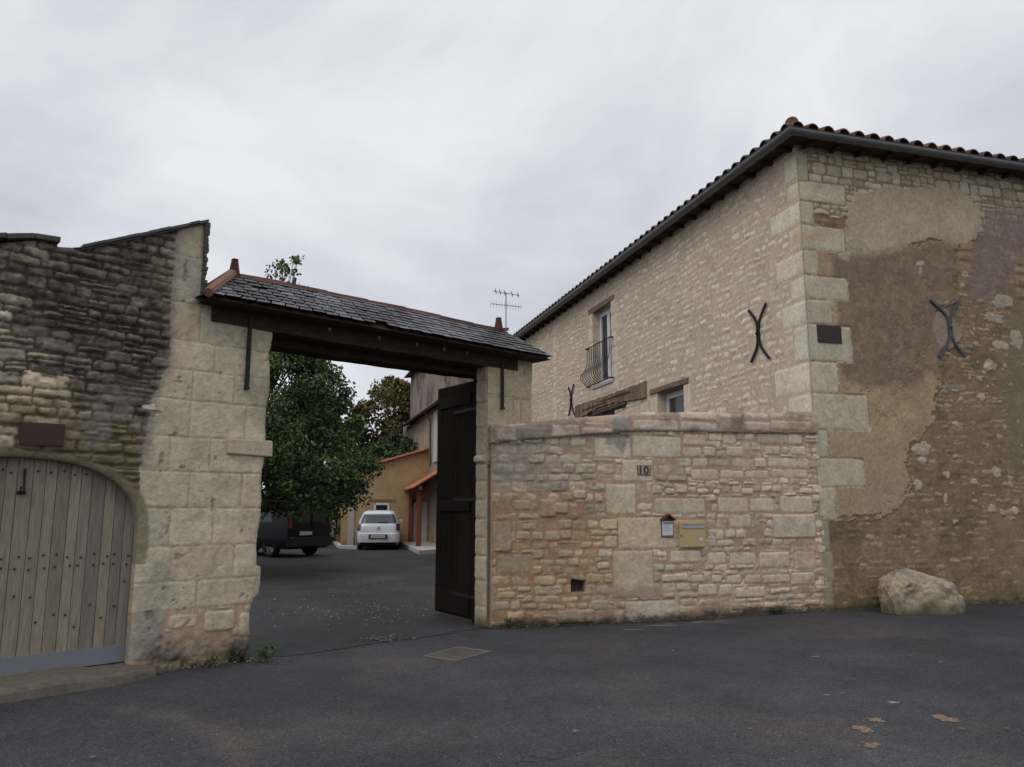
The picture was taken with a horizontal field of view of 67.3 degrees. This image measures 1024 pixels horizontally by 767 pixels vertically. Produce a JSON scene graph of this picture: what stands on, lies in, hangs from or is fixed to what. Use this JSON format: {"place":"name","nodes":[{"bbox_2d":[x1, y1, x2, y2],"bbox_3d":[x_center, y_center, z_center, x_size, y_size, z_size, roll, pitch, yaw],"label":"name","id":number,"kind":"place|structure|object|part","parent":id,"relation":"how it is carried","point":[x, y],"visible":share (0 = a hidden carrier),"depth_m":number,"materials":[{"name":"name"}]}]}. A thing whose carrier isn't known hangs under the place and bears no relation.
{"place":"outdoors","nodes":[
{"label":"outdoors","id":0,"kind":"place"},
{"bbox_2d":[247,535,711,658],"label":"courtyard","id":1,"kind":"structure","parent":0,"point":[365,571],"depth_m":13.27,"materials":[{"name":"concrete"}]},
{"bbox_2d":[256,506,331,556],"bbox_3d":[-8.667,4.969,26.801,4.890,1.960,1.955,-6,-11,32],"label":"parked van","id":2,"kind":"object","parent":1,"relation":"on","point":[307,536],"visible":0.47,"depth_m":25.27,"materials":[{"name":"paint"}]},
{"bbox_3d":[-8.750,4.369,25.881,2.194,0.550,0.082,-6,-11,32],"label":"side window","id":3,"kind":"part","parent":2,"relation":"part of","materials":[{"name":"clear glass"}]},
{"bbox_3d":[-6.700,4.335,25.640,0.087,0.600,1.242,-6,-11,32],"label":"rear window","id":4,"kind":"part","parent":2,"relation":"part of","materials":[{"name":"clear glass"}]},
{"bbox_2d":[261,382,374,513],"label":"garden tree","id":5,"kind":"object","parent":1,"relation":"on","point":[359,429],"visible":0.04,"depth_m":42.57,"materials":[{"name":"green plant"}]},
{"bbox_2d":[260,254,385,523],"bbox_3d":[-7.312,0.623,20.486,7.924,8.646,8.200,0,-9,0],"label":"garden tree","id":6,"kind":"object","parent":1,"relation":"on","point":[292,489],"visible":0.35,"depth_m":19.57,"materials":[{"name":"green plant"}]},
{"bbox_2d":[335,524,340,542],"bbox_3d":[-7.603,6.664,34.020,0.489,0.923,0.500,3,-10,-20],"label":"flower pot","id":7,"kind":"object","parent":1,"relation":"on","point":[338,532],"visible":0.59,"depth_m":33.88,"materials":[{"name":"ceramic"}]},
{"bbox_2d":[332,541,356,548],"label":"kerb","id":8,"kind":"structure","parent":1,"relation":"on","point":[337,544],"depth_m":30.53,"materials":[{"name":"concrete"}]},
{"bbox_2d":[347,500,355,545],"bbox_3d":[-6.680,5.846,32.029,0.320,1.960,0.320,0,-9,0],"label":"stone post","id":9,"kind":"object","parent":1,"relation":"on","point":[351,527],"visible":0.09,"depth_m":31.90,"materials":[{"name":"white stone"}]},
{"bbox_2d":[268,580,464,630],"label":"fallen petals","id":10,"kind":"object","parent":1,"relation":"on","point":[352,606],"visible":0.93,"depth_m":12.09,"materials":[{"name":"white plant"}]},
{"bbox_2d":[344,375,410,454],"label":"autumn tree","id":11,"kind":"object","parent":1,"relation":"on","point":[392,392],"visible":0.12,"depth_m":43.94,"materials":[{"name":"green plant"}]},
{"bbox_2d":[357,510,402,548],"bbox_3d":[-5.391,5.944,31.433,1.800,1.515,4.148,1,-9,-7],"label":"parked car","id":12,"kind":"object","parent":1,"relation":"on","point":[378,527],"visible":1,"depth_m":29.64,"materials":[{"name":"paint"}]},
{"bbox_3d":[-5.171,5.251,29.855,1.397,0.340,0.316,1,-9,-7],"label":"rear window","id":13,"kind":"part","parent":12,"relation":"part of","materials":[{"name":"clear glass"}]},
{"bbox_2d":[348,432,417,463],"bbox_3d":[-5.470,5.171,39.181,6.892,5.550,6.395,0,-9,0],"label":"garden tree","id":14,"kind":"object","parent":1,"relation":"on","point":[394,444],"visible":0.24,"depth_m":37.98,"materials":[{"name":"green plant"}]},
{"bbox_2d":[337,447,429,545],"bbox_3d":[-5.981,5.186,35.531,4.250,4.323,4.435,3,-10,-16],"label":"lean to","id":15,"kind":"object","parent":1,"relation":"on","point":[400,473],"visible":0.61,"depth_m":33.80,"materials":[{"name":"paint"}]},
{"bbox_2d":[374,503,389,509],"bbox_3d":[-5.688,5.690,33.476,0.680,0.970,0.100,3,-10,-16],"label":"window","id":16,"kind":"structure","parent":15,"relation":"in","point":[377,506],"depth_m":33.53,"materials":[{"name":"paint"}]},
{"bbox_2d":[413,502,426,540],"bbox_3d":[-4.084,6.107,33.954,0.660,1.700,0.070,3,-10,-16],"label":"door","id":17,"kind":"structure","parent":15,"relation":"in","point":[424,505],"depth_m":33.94,"materials":[{"name":"paint"}]},
{"bbox_2d":[400,541,435,553],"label":"terrace slab","id":18,"kind":"structure","parent":1,"relation":"on","point":[426,547],"depth_m":29.33,"materials":[{"name":"grey concrete"}]},
{"bbox_2d":[404,470,436,545],"bbox_3d":[-3.314,4.849,31.854,2.040,3.512,4.715,2,-9,-12],"label":"porch","id":19,"kind":"object","parent":18,"relation":"on","point":[413,487],"visible":0.76,"depth_m":29.97,"materials":[{"name":"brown wood"}]},
{"bbox_2d":[398,328,508,542],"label":"house","id":20,"kind":"structure","parent":1,"relation":"on","point":[421,424],"depth_m":35.23,"materials":[{"name":"beige paint"}]},
{"bbox_2d":[491,289,519,331],"bbox_3d":[-0.252,-1.565,32.164,1.294,4.774,0.702,0,-9,0],"label":"tv antenna","id":21,"kind":"object","parent":20,"relation":"attached to","point":[506,305],"visible":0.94,"depth_m":32.41,"materials":[{"name":"metal"}]},
{"bbox_2d":[0,602,1023,766],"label":"road","id":22,"kind":"structure","parent":0,"point":[521,697],"depth_m":6.37,"materials":[{"name":"grey asphalt"}]},
{"bbox_2d":[0,662,155,702],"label":"stone step","id":23,"kind":"object","parent":22,"relation":"on","point":[40,683],"visible":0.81,"depth_m":6.83,"materials":[{"name":"beige stone"}]},
{"bbox_2d":[204,653,218,668],"bbox_3d":[-3.048,2.816,7.779,0.166,0.175,0.161,0,-9,0],"label":"weed","id":24,"kind":"object","parent":22,"relation":"on","point":[210,661],"visible":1,"depth_m":7.77,"materials":[{"name":"green plant"}]},
{"bbox_2d":[224,644,276,662],"bbox_3d":[-2.765,2.866,8.085,0.549,0.254,0.295,0,-9,0],"label":"weed","id":25,"kind":"object","parent":22,"relation":"on","point":[265,652],"visible":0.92,"depth_m":8.05,"materials":[{"name":"green plant"}]},
{"bbox_2d":[422,646,490,661],"bbox_3d":[-0.607,2.991,8.464,0.485,0.042,0.681,-6,-11,34],"label":"manhole cover","id":26,"kind":"object","parent":22,"relation":"on","point":[456,654],"visible":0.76,"depth_m":8.42,"materials":[{"name":"metal"}]},
{"bbox_2d":[505,617,524,628],"bbox_3d":[0.031,3.240,10.372,0.292,0.187,0.214,3,-10,-18],"label":"weed","id":27,"kind":"object","parent":22,"relation":"on","point":[514,622],"visible":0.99,"depth_m":10.35,"materials":[{"name":"green plant"}]},
{"bbox_2d":[88,634,1008,756],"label":"leaf litter","id":28,"kind":"object","parent":22,"relation":"on","point":[560,659],"visible":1,"depth_m":8.62,"materials":[{"name":"brown plant"}]},
{"bbox_2d":[637,614,655,622],"bbox_3d":[1.878,3.319,10.868,0.294,0.145,0.149,-4,-10,24],"label":"weed","id":29,"kind":"object","parent":22,"relation":"on","point":[646,618],"visible":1,"depth_m":10.85,"materials":[{"name":"green plant"}]},
{"bbox_2d":[648,625,677,625],"bbox_3d":[2.071,3.317,10.527,0.431,0.002,0.116,0,-9,0],"label":"chalky streak","id":30,"kind":"object","parent":22,"relation":"on","point":[662,625],"visible":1,"depth_m":10.54,"materials":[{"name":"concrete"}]},
{"bbox_2d":[768,604,786,613],"bbox_3d":[4.013,3.433,11.662,0.303,0.195,0.204,-6,-11,31],"label":"weed","id":31,"kind":"object","parent":22,"relation":"on","point":[777,609],"visible":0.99,"depth_m":11.65,"materials":[{"name":"green plant"}]},
{"bbox_2d":[851,725,873,732],"bbox_3d":[2.558,2.522,5.608,0.138,0.002,0.212,0,-9,0],"label":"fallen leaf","id":32,"kind":"object","parent":22,"relation":"on","point":[864,729],"visible":1,"depth_m":5.62,"materials":[{"name":"plant"}]},
{"bbox_2d":[862,741,880,747],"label":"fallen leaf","id":33,"kind":"object","parent":22,"relation":"on","point":[872,744],"visible":1,"depth_m":5.25,"materials":[{"name":"plant"}]},
{"bbox_2d":[867,718,884,721],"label":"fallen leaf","id":34,"kind":"object","parent":22,"relation":"on","point":[876,719],"visible":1,"depth_m":5.86,"materials":[{"name":"plant"}]},
{"bbox_2d":[878,568,965,614],"bbox_3d":[6.446,3.318,12.100,1.394,0.819,0.851,0,-9,0],"label":"boulder","id":35,"kind":"object","parent":22,"relation":"on","point":[905,591],"visible":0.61,"depth_m":11.76,"materials":[{"name":"stone"}]},
{"bbox_2d":[931,714,959,721],"bbox_3d":[3.322,2.569,5.901,0.169,0.001,0.219,3,-10,-21],"label":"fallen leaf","id":36,"kind":"object","parent":22,"relation":"on","point":[941,717],"visible":1,"depth_m":5.89,"materials":[{"name":"plant"}]},
{"bbox_2d":[0,0,1023,489],"label":"sky","id":37,"kind":"structure","parent":0,"point":[432,156],"materials":[{"name":"white"}]},
{"bbox_2d":[156,601,1018,672],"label":"weeds","id":38,"kind":"object","parent":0,"point":[518,627],"visible":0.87,"depth_m":10.44,"materials":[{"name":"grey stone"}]},
{"bbox_2d":[513,116,1023,610],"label":"old house","id":39,"kind":"structure","parent":0,"point":[901,262],"depth_m":13.61,"materials":[{"name":"stone"}]},
{"bbox_2d":[592,307,612,389],"bbox_3d":[2.615,-1.026,21.408,0.320,2.230,1.420,3,-10,-16],"label":"window","id":40,"kind":"structure","parent":39,"relation":"in","point":[605,316],"depth_m":21.63,"materials":[{"name":"paint"}]},
{"bbox_2d":[594,410,614,415],"bbox_3d":[2.672,1.763,21.207,0.075,2.100,1.999,3,-10,-16],"label":"window","id":41,"kind":"structure","parent":39,"relation":"in","point":[612,412],"depth_m":21.30,"materials":[{"name":"paint"}]},
{"bbox_2d":[666,389,683,411],"bbox_3d":[3.803,0.762,17.371,0.075,1.250,1.228,3,-10,-16],"label":"window","id":42,"kind":"structure","parent":39,"relation":"in","point":[675,399],"depth_m":17.60,"materials":[{"name":"paint"}]},
{"bbox_2d":[817,324,841,343],"bbox_3d":[5.324,-0.828,12.897,0.468,0.299,0.025,3,-10,-16],"label":"wall plaque","id":43,"kind":"object","parent":39,"relation":"attached to","point":[828,334],"depth_m":12.88,"materials":[{"name":"paint"}]},
{"label":"ground","id":44,"kind":"structure","parent":0,"visible":0},
{"bbox_2d":[0,219,272,675],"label":"stone wall","id":45,"kind":"structure","parent":44,"relation":"on","point":[130,512],"depth_m":7.61,"materials":[{"name":"stone"}]},
{"bbox_2d":[19,422,65,446],"bbox_3d":[-4.338,0.469,7.105,0.356,0.209,0.039,8,-12,-42],"label":"wall plaque","id":46,"kind":"object","parent":45,"relation":"attached to","point":[42,434],"depth_m":7.08,"materials":[{"name":"paint"}]},
{"bbox_2d":[0,457,133,675],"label":"door","id":47,"kind":"structure","parent":45,"relation":"in","point":[67,530],"depth_m":7.22,"materials":[{"name":"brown wood"}]},
{"bbox_2d":[263,488,340,543],"bbox_3d":[-12.431,5.512,32.275,11.705,3.336,1.844,5,-11,-30],"label":"hedge","id":48,"kind":"object","parent":44,"relation":"on","point":[335,529],"visible":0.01,"depth_m":34.60,"materials":[{"name":"green plant"}]},
{"bbox_2d":[471,360,531,626],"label":"gate pier","id":49,"kind":"structure","parent":44,"relation":"on","point":[517,397],"depth_m":10.89,"materials":[{"name":"stone"}]},
{"bbox_2d":[195,258,553,409],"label":"gate roof","id":50,"kind":"structure","parent":49,"relation":"on","point":[302,320],"depth_m":9.60,"materials":[{"name":"grey stone"}]},
{"bbox_2d":[435,376,476,621],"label":"wooden gate","id":51,"kind":"structure","parent":49,"relation":"attached to","point":[455,526],"depth_m":11.39,"materials":[{"name":"brown wood"}]},
{"bbox_2d":[489,411,827,627],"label":"boundary wall","id":52,"kind":"structure","parent":44,"relation":"on","point":[580,508],"depth_m":11.19,"materials":[{"name":"stone"}]},
{"bbox_2d":[637,465,650,474],"bbox_3d":[1.931,1.270,11.253,0.215,0.142,0.028,3,-10,-18],"label":"house number","id":53,"kind":"object","parent":52,"relation":"attached to","point":[643,469],"visible":1,"depth_m":11.24,"materials":[{"name":"paint"}]},
{"bbox_2d":[660,514,675,537],"bbox_3d":[2.268,2.080,11.252,0.230,0.340,0.150,3,-10,-18],"label":"notice case","id":54,"kind":"object","parent":52,"relation":"attached to","point":[667,525],"visible":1,"depth_m":11.23,"materials":[{"name":"paint"}]},
{"bbox_2d":[678,521,705,547],"bbox_3d":[2.641,2.239,11.428,0.452,0.388,0.212,3,-10,-18],"label":"mailbox","id":55,"kind":"object","parent":52,"relation":"attached to","point":[691,534],"visible":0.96,"depth_m":11.34,"materials":[{"name":"paint"}]},
{"bbox_2d":[679,522,705,546],"bbox_3d":[2.667,2.226,11.351,0.427,0.364,0.008,3,-10,-18],"label":"door","id":56,"kind":"structure","parent":55,"relation":"in","point":[689,538],"depth_m":11.34,"materials":[{"name":"paint"}]}
]}

